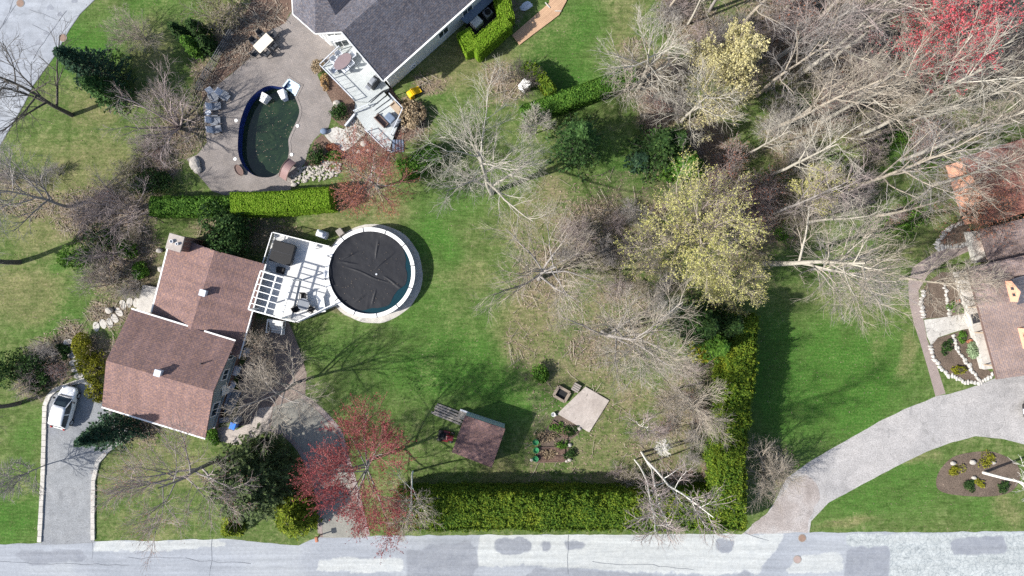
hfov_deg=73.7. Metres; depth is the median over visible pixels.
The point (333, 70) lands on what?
garden chair
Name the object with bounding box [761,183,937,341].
bare tree
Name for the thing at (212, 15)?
bare tree
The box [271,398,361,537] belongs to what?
paver path
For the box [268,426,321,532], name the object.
path border
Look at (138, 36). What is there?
bare tree
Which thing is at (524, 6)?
folded tarpaulin
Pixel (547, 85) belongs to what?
hedge
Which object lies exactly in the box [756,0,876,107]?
bare tree
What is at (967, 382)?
stone edging
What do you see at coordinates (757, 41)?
brush shrub
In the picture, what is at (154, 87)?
brush shrub
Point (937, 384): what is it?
brick path
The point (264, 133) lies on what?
swimming pool
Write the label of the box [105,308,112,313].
boulder
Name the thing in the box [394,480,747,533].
hedge
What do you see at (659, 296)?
brush shrub
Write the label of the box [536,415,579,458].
soil bed
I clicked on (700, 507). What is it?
birch tree
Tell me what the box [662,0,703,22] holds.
brush shrub
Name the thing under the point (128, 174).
brush shrub
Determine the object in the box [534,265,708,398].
bare tree
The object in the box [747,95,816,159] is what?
bare tree
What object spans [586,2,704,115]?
bare tree
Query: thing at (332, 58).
garden chair
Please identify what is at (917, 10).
brush shrub
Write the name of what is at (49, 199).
bare tree
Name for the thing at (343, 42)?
window
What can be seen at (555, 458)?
vegetable bed
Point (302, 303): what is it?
garden table
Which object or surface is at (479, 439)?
garden shed
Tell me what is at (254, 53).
dining chair
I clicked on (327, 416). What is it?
path border
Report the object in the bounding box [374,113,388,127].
garden armchair
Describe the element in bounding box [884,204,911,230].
brush shrub
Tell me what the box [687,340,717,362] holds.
shrub
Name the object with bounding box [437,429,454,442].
lawn tractor
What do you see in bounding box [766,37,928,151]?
bare tree
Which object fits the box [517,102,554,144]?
bare tree
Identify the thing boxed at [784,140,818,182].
brush shrub
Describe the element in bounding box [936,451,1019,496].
soil bed
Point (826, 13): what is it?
bare tree
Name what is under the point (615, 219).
brush shrub
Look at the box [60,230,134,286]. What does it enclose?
bare tree
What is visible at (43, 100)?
bare tree
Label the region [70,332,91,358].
shrub
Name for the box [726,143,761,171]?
brush shrub
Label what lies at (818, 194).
bare tree
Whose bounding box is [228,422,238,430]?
wheelie bin
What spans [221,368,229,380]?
window
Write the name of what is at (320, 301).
deck lounger
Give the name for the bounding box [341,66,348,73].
garden chair
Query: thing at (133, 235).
brush shrub
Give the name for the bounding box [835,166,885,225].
brush shrub
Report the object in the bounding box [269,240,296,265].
covered hot tub
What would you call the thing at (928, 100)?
brush shrub
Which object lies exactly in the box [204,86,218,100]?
lounge chair
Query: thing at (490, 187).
bare tree
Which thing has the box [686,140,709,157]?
brush shrub
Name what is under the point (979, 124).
bare tree
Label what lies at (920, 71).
bare tree
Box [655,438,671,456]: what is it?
birch tree
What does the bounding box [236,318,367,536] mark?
paver path
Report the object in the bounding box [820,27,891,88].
brush shrub
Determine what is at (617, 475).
brush shrub
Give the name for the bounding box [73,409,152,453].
spruce tree
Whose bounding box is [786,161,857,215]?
flowering tree
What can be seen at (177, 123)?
bare tree
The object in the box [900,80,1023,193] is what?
bare tree
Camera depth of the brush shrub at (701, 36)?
62.84 m
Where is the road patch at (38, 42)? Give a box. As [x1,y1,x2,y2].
[35,39,42,45]
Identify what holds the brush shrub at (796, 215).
on the ground at (816, 414)
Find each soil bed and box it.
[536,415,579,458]
[923,272,963,318]
[931,329,990,381]
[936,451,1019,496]
[940,224,968,244]
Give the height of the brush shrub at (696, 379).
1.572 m
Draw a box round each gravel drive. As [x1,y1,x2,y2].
[743,376,1023,533]
[747,475,819,534]
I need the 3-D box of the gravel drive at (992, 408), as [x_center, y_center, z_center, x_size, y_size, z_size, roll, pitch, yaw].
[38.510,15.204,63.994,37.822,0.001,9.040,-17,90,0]
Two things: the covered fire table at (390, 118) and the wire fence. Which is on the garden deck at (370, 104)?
the covered fire table at (390, 118)
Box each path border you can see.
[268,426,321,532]
[301,396,369,535]
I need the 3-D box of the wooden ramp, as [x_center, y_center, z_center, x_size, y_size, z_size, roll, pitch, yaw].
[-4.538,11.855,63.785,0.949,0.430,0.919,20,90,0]
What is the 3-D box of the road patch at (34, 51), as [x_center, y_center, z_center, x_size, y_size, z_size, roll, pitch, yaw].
[-44.809,-22.139,63.988,0.839,0.001,0.700,0,90,0]
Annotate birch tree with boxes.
[624,459,683,548]
[632,451,739,550]
[637,463,689,549]
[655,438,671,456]
[982,459,1023,500]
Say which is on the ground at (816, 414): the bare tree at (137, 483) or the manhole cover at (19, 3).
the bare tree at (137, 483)
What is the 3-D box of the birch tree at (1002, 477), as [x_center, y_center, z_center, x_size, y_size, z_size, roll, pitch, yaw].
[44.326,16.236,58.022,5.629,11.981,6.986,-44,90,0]
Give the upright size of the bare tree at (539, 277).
15.543 m
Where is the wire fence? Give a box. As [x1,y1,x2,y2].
[193,28,234,91]
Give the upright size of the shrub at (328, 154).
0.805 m
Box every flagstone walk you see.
[324,117,365,150]
[924,315,967,344]
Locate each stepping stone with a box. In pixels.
[63,339,71,344]
[67,352,74,357]
[74,372,83,378]
[93,322,99,331]
[99,319,106,328]
[106,318,112,327]
[111,314,118,322]
[115,308,122,315]
[119,300,125,309]
[126,298,132,307]
[133,298,138,307]
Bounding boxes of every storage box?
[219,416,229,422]
[232,365,241,375]
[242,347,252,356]
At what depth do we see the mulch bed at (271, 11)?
63.99 m
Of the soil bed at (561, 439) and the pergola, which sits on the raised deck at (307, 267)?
the pergola
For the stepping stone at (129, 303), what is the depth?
63.93 m
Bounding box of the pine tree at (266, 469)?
[203,422,305,527]
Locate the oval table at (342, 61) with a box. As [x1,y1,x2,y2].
[334,53,350,69]
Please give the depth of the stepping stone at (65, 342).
63.93 m
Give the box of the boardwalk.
[512,0,566,44]
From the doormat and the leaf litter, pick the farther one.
the leaf litter
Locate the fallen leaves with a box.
[0,0,1018,532]
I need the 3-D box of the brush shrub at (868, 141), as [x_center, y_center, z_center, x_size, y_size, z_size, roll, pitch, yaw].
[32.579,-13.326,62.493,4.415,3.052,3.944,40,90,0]
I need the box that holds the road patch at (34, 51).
[30,48,37,54]
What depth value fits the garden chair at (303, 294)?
62.66 m
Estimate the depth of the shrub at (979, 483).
63.81 m
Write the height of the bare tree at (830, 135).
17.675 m
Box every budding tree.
[613,146,773,309]
[660,168,753,252]
[700,252,774,320]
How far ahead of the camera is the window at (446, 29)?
62.12 m
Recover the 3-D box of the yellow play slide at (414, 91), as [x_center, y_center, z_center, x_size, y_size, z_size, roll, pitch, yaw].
[-9.120,-18.241,63.585,1.310,0.831,0.738,-35,90,0]
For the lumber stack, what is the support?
on the ground at (816, 414)
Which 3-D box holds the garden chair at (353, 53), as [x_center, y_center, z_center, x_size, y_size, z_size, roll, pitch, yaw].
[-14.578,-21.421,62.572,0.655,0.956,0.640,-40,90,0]
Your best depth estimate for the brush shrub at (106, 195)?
63.40 m
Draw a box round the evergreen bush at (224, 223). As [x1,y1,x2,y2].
[197,199,259,256]
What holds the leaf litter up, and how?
on the ground at (816, 414)
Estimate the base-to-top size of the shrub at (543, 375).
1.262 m
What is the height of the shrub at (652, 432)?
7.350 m
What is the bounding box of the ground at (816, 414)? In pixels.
[0,0,1023,544]
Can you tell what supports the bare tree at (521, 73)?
on the ground at (816, 414)
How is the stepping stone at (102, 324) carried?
on the ground at (816, 414)
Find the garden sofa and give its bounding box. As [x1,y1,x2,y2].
[390,100,404,115]
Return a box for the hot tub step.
[276,266,285,273]
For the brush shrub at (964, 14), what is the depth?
61.89 m
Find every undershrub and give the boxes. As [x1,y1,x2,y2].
[770,219,795,243]
[790,91,818,118]
[809,29,830,48]
[822,151,840,165]
[847,205,867,220]
[857,138,888,163]
[864,207,893,239]
[876,123,903,148]
[887,124,911,147]
[895,217,917,243]
[901,195,931,225]
[921,148,948,177]
[929,66,950,90]
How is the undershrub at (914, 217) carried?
on the ground at (816, 414)
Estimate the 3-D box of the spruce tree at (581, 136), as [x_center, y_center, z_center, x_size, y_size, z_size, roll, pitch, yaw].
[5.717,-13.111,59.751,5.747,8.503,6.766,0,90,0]
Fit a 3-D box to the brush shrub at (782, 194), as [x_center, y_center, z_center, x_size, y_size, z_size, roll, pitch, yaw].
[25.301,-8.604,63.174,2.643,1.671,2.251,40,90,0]
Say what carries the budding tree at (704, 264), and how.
on the ground at (816, 414)
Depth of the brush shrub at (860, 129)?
61.81 m
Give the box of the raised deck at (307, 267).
[255,232,337,334]
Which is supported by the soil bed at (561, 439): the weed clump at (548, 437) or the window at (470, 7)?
the weed clump at (548, 437)
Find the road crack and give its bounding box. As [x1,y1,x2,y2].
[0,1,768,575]
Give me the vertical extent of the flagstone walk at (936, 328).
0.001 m
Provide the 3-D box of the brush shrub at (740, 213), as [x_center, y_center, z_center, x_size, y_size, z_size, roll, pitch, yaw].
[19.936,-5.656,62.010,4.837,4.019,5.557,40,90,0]
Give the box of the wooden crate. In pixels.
[571,383,580,392]
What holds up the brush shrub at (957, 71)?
on the ground at (816, 414)
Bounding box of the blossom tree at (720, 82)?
[683,51,761,145]
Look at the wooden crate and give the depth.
63.66 m
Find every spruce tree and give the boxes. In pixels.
[52,44,137,102]
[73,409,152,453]
[78,74,137,115]
[544,111,604,182]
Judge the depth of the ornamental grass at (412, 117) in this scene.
63.01 m
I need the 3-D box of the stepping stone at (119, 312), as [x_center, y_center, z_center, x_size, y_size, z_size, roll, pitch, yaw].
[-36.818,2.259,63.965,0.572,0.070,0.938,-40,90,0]
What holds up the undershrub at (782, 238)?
on the ground at (816, 414)
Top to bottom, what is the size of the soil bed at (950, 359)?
0.001 m
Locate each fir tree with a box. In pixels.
[619,121,675,185]
[623,149,650,174]
[657,128,689,168]
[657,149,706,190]
[661,295,721,351]
[680,333,730,364]
[707,299,744,337]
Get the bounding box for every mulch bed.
[202,0,291,101]
[304,132,383,166]
[324,74,354,126]
[386,85,425,141]
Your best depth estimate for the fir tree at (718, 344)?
59.77 m
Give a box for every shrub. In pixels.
[0,163,14,187]
[0,350,22,388]
[4,352,46,381]
[8,368,44,402]
[21,359,55,394]
[22,174,46,190]
[27,340,59,364]
[39,161,64,190]
[39,360,73,384]
[55,343,70,360]
[56,242,91,273]
[61,197,106,236]
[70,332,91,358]
[74,349,105,388]
[83,221,115,258]
[84,377,102,402]
[92,185,118,205]
[107,159,135,195]
[116,238,139,259]
[116,270,145,300]
[123,225,142,250]
[126,129,165,171]
[128,167,156,194]
[131,261,149,279]
[135,75,170,111]
[137,168,179,194]
[146,145,170,170]
[206,428,219,445]
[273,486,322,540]
[306,142,324,165]
[323,150,341,161]
[326,143,338,150]
[328,102,347,121]
[530,363,549,383]
[552,235,577,260]
[555,218,580,243]
[576,217,596,236]
[580,249,618,284]
[602,267,633,300]
[604,209,629,239]
[605,461,629,483]
[609,228,643,269]
[614,463,646,487]
[619,197,653,226]
[620,408,670,446]
[632,88,671,121]
[633,279,650,295]
[637,285,669,311]
[639,217,662,243]
[648,0,685,38]
[648,201,670,216]
[651,262,678,295]
[653,85,690,123]
[653,412,676,438]
[654,65,683,94]
[656,49,695,83]
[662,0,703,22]
[663,469,695,484]
[666,278,684,295]
[671,351,711,389]
[677,450,702,470]
[681,390,714,427]
[684,19,722,70]
[684,424,708,453]
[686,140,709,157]
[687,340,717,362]
[691,161,729,192]
[698,132,754,193]
[698,460,708,482]
[701,12,734,47]
[708,201,753,256]
[717,200,759,232]
[718,18,778,85]
[723,11,751,32]
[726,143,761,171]
[726,183,775,215]
[732,181,764,203]
[735,164,792,247]
[739,171,767,200]
[754,79,811,144]
[755,6,802,53]
[758,0,829,47]
[764,90,802,132]
[766,0,834,56]
[772,189,829,233]
[773,179,795,205]
[775,32,825,73]
[781,200,819,238]
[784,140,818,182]
[796,59,846,95]
[811,71,857,117]
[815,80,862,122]
[815,83,859,125]
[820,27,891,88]
[821,3,843,32]
[825,157,875,216]
[834,97,895,159]
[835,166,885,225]
[837,3,874,48]
[839,120,891,166]
[844,13,912,65]
[849,103,897,153]
[853,0,895,34]
[862,149,890,171]
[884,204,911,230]
[892,0,944,24]
[905,115,947,175]
[913,83,943,112]
[924,31,952,51]
[933,0,1004,40]
[939,56,978,88]
[941,339,953,355]
[945,0,988,26]
[945,301,963,313]
[948,464,966,475]
[951,365,966,374]
[957,330,966,343]
[963,480,974,492]
[966,342,979,358]
[974,478,984,487]
[977,450,995,468]
[997,481,1010,494]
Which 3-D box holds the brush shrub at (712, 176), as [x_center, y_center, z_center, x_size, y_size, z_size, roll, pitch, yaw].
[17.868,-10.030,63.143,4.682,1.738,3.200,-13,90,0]
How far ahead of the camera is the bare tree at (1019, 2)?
49.62 m
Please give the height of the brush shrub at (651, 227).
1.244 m
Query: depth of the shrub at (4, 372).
62.77 m
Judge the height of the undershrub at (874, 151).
0.661 m
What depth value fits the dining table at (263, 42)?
63.22 m
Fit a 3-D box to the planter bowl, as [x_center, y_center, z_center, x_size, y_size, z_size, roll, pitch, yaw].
[-25.492,-10.996,63.830,0.700,0.300,1.200,-35,90,0]
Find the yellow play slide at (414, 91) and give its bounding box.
[407,86,421,99]
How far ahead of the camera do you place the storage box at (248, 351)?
63.06 m
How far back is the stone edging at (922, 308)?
63.88 m
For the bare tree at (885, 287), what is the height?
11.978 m
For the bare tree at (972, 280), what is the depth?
55.36 m
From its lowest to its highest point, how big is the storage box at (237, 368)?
0.750 m
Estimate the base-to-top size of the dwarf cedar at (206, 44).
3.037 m
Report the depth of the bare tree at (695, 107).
56.50 m
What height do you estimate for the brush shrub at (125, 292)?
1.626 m
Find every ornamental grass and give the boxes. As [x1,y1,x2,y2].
[310,59,323,74]
[320,73,328,90]
[398,99,426,128]
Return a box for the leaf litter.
[0,0,1023,490]
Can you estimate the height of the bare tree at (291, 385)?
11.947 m
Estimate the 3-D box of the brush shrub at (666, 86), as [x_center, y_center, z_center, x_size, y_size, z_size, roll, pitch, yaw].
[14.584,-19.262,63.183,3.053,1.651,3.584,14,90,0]
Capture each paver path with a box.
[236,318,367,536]
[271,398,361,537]
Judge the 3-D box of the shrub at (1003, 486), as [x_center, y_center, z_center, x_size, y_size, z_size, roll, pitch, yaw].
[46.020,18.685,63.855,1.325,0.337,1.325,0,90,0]
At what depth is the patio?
63.99 m
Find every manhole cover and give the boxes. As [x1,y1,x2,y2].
[16,0,23,6]
[60,34,66,41]
[793,555,800,563]
[798,534,805,541]
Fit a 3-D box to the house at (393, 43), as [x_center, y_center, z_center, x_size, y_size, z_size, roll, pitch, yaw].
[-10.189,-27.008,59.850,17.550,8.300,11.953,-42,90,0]
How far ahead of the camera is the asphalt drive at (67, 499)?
63.99 m
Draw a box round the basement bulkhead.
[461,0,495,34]
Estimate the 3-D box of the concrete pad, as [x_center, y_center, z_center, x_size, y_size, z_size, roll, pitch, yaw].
[6.675,11.152,63.930,3.459,0.140,3.635,32,90,0]
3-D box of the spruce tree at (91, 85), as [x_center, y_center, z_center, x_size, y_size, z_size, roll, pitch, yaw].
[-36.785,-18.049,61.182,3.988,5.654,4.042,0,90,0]
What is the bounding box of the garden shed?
[452,412,504,467]
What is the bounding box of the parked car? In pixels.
[48,385,80,430]
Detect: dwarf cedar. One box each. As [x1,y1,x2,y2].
[167,21,192,42]
[179,35,204,61]
[185,17,216,38]
[195,34,221,56]
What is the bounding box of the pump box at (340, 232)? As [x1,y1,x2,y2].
[336,227,345,236]
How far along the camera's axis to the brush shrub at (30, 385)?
62.87 m
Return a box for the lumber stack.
[431,403,462,424]
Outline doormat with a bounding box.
[971,313,979,323]
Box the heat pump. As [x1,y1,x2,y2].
[482,7,492,19]
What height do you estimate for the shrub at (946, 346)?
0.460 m
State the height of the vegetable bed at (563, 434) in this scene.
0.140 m
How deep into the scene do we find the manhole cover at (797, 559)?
63.96 m
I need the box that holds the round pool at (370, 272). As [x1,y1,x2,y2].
[325,227,416,317]
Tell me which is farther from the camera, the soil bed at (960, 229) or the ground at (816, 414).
the ground at (816, 414)
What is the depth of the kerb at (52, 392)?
63.86 m
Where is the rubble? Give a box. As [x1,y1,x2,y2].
[288,159,341,183]
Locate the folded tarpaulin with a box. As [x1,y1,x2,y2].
[520,1,532,10]
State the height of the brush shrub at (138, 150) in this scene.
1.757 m
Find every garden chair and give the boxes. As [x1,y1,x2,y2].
[290,304,299,312]
[299,292,306,298]
[307,305,315,313]
[328,65,337,74]
[329,55,336,64]
[334,49,342,57]
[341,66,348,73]
[348,48,356,58]
[348,59,354,68]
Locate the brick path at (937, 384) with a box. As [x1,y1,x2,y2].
[908,246,967,395]
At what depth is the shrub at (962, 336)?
63.70 m
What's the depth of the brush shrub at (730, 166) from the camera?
61.96 m
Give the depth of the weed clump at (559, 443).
63.78 m
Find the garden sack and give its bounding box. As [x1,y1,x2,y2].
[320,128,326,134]
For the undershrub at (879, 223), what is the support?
on the ground at (816, 414)
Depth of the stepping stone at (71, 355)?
63.93 m
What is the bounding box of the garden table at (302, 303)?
[297,298,308,309]
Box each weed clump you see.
[533,431,558,443]
[540,450,557,458]
[548,420,568,436]
[554,440,567,448]
[563,425,578,436]
[563,448,576,458]
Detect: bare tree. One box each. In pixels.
[0,4,79,151]
[0,139,70,246]
[0,225,21,294]
[0,401,20,438]
[0,458,45,501]
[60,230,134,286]
[64,258,132,300]
[67,164,155,254]
[87,409,262,575]
[98,53,202,170]
[99,3,164,56]
[177,0,242,35]
[220,341,333,452]
[237,329,288,392]
[321,122,422,219]
[378,460,443,543]
[411,53,559,245]
[470,197,617,334]
[502,53,545,101]
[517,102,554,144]
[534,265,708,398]
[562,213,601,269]
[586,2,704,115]
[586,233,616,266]
[588,284,698,397]
[602,43,660,117]
[625,227,683,275]
[643,52,752,147]
[647,378,736,456]
[687,0,726,24]
[708,0,716,11]
[731,432,809,516]
[740,0,797,37]
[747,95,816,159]
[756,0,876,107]
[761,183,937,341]
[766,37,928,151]
[768,104,880,185]
[769,0,922,64]
[773,149,883,227]
[798,0,949,94]
[805,184,902,249]
[810,0,883,24]
[810,228,918,322]
[820,3,989,129]
[830,0,987,59]
[842,109,1022,222]
[848,2,1023,142]
[868,0,986,23]
[875,169,999,228]
[880,0,1023,89]
[889,0,1023,49]
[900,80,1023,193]
[900,240,1011,323]
[905,20,1023,146]
[922,12,1023,101]
[927,136,1023,220]
[931,162,1023,248]
[938,74,1023,139]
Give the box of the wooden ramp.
[457,408,469,419]
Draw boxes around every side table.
[205,109,210,115]
[391,116,402,126]
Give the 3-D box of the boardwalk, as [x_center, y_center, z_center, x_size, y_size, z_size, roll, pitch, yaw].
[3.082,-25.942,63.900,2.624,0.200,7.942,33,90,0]
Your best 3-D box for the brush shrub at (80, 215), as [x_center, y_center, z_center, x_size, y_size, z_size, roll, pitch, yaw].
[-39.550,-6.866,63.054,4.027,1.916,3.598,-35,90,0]
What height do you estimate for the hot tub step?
0.400 m
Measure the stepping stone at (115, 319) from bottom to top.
0.070 m
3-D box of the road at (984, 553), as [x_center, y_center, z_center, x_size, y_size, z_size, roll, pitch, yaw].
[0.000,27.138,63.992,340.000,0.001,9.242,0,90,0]
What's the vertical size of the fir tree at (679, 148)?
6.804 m
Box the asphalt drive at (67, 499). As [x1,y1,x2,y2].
[41,382,126,544]
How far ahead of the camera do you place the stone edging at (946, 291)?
63.89 m
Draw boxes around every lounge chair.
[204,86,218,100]
[205,101,220,111]
[205,115,220,124]
[205,124,221,134]
[214,87,230,101]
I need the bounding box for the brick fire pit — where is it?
[552,385,570,402]
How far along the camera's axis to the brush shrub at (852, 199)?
62.17 m
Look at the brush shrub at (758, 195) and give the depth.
62.09 m
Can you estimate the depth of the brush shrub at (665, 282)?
63.13 m
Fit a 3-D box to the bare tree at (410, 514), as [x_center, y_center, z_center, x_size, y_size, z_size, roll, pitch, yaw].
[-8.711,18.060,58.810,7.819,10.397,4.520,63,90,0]
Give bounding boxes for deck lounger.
[315,294,325,312]
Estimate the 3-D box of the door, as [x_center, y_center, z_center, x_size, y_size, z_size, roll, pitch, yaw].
[-26.271,9.260,62.910,0.060,2.020,0.988,0,90,0]
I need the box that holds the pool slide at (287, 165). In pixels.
[279,158,295,180]
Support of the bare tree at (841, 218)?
on the ground at (816, 414)
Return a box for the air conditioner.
[470,15,482,30]
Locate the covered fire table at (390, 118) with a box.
[385,112,395,123]
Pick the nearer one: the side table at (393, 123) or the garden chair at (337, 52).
the garden chair at (337, 52)
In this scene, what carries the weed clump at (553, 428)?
on the soil bed at (561, 439)
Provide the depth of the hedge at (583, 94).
62.24 m
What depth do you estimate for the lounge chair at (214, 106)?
63.62 m
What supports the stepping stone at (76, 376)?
on the ground at (816, 414)
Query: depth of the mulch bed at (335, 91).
63.99 m
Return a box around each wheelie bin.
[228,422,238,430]
[234,415,244,424]
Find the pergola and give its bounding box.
[248,270,300,318]
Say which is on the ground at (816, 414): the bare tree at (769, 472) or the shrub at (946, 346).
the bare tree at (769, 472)
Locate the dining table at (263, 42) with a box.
[253,33,273,54]
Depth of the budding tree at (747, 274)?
58.28 m
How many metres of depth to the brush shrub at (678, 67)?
62.64 m
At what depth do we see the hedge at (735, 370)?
60.06 m
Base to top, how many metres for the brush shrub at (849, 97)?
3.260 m
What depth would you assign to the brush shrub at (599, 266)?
63.08 m
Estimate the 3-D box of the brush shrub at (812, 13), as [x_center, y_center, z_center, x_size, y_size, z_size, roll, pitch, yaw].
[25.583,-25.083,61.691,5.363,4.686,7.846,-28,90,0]
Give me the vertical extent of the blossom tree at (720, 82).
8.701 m
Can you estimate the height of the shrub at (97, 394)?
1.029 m
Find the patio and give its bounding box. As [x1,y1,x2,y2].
[187,12,334,194]
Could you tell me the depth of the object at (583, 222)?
61.90 m
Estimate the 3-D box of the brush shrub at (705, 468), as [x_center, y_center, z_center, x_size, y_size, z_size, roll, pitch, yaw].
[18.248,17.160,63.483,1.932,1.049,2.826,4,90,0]
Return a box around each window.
[210,401,220,417]
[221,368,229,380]
[333,39,350,47]
[437,26,449,39]
[462,3,472,16]
[1009,286,1015,290]
[1011,292,1017,296]
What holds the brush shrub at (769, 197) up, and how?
on the ground at (816, 414)
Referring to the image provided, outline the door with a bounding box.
[222,384,229,395]
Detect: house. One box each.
[101,233,266,439]
[291,0,480,87]
[946,139,1023,378]
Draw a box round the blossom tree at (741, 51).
[687,17,769,93]
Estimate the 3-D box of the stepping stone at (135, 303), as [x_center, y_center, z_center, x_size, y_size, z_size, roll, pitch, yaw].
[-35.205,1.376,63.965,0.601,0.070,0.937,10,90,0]
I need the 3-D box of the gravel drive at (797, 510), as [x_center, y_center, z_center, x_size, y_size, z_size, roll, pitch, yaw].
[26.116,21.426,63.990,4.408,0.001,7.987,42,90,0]
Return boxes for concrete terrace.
[215,406,272,444]
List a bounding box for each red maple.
[287,392,418,564]
[856,0,1023,98]
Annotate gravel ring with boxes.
[331,224,422,322]
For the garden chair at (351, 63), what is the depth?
62.61 m
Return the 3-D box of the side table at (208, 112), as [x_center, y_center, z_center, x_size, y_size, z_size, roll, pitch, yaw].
[-28.295,-16.347,63.764,0.560,0.452,0.560,0,90,0]
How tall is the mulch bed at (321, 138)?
0.001 m
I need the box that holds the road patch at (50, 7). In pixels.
[47,4,53,9]
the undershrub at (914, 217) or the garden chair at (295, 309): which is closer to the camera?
the garden chair at (295, 309)
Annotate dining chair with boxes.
[248,35,257,44]
[248,49,258,58]
[255,28,264,37]
[262,49,271,58]
[269,29,278,40]
[269,42,277,51]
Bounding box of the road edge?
[0,0,93,144]
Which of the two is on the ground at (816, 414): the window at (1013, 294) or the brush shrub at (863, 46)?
the brush shrub at (863, 46)
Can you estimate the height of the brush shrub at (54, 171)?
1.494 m
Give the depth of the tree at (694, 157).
61.37 m
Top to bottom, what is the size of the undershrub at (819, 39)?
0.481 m
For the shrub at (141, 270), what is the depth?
63.37 m
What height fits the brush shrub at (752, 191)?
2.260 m
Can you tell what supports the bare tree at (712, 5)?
on the ground at (816, 414)
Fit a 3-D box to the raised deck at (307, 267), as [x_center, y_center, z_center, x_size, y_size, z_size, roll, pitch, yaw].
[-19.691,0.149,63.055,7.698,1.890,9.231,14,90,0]
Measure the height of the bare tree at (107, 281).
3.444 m
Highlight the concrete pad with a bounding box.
[557,387,608,431]
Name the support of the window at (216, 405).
in the house at (179, 344)
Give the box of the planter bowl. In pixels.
[234,165,243,175]
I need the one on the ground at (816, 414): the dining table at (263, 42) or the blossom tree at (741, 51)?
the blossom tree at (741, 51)
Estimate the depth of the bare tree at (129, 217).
60.73 m
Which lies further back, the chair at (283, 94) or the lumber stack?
the chair at (283, 94)
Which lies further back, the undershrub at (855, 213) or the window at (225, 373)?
the undershrub at (855, 213)
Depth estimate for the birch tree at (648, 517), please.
50.06 m
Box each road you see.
[0,0,92,142]
[0,531,1023,575]
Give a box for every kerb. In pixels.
[37,377,84,541]
[90,442,121,539]
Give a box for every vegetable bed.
[536,455,566,462]
[537,446,565,456]
[548,421,569,439]
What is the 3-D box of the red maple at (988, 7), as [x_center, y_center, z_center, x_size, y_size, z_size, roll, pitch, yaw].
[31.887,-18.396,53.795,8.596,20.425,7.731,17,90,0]
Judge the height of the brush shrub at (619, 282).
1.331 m
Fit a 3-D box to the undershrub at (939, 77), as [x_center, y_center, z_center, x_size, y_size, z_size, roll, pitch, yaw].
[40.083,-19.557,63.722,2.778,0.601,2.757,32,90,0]
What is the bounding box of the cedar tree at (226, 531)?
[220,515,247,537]
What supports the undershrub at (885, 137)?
on the ground at (816, 414)
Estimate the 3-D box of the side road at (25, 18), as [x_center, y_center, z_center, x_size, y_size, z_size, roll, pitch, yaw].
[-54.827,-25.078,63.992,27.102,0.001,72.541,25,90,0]
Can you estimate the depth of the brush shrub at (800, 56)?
62.17 m
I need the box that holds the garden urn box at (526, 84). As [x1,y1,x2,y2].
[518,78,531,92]
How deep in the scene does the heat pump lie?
63.15 m
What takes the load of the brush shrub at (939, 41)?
on the ground at (816, 414)
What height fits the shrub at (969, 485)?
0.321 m
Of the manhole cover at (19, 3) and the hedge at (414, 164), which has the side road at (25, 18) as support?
the manhole cover at (19, 3)
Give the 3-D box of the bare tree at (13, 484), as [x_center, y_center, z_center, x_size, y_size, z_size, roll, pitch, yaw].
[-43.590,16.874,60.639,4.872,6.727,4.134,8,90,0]
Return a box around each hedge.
[148,194,230,218]
[229,186,337,217]
[394,142,445,182]
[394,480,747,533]
[456,0,514,62]
[519,68,638,125]
[522,60,556,95]
[702,310,760,509]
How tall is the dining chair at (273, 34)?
0.956 m
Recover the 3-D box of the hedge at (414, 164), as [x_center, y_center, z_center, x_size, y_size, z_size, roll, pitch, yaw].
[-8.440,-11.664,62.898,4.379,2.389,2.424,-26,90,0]
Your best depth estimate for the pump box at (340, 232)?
63.39 m
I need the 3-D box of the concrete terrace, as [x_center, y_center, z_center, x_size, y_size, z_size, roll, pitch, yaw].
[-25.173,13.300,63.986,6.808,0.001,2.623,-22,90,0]
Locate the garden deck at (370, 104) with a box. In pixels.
[319,44,403,151]
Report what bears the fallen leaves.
on the ground at (816, 414)
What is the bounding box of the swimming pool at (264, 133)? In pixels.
[235,75,303,179]
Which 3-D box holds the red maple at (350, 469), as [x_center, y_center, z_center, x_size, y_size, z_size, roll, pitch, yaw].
[-12.019,15.919,57.636,11.943,12.771,13.360,-38,90,0]
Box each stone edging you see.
[918,290,925,317]
[928,345,993,385]
[933,221,963,248]
[936,242,967,251]
[943,285,951,316]
[951,334,980,380]
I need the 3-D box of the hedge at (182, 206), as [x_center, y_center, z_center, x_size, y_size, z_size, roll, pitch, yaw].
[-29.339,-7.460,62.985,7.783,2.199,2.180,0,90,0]
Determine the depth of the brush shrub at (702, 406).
63.17 m
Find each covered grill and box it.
[316,229,328,238]
[365,74,380,89]
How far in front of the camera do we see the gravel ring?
63.99 m

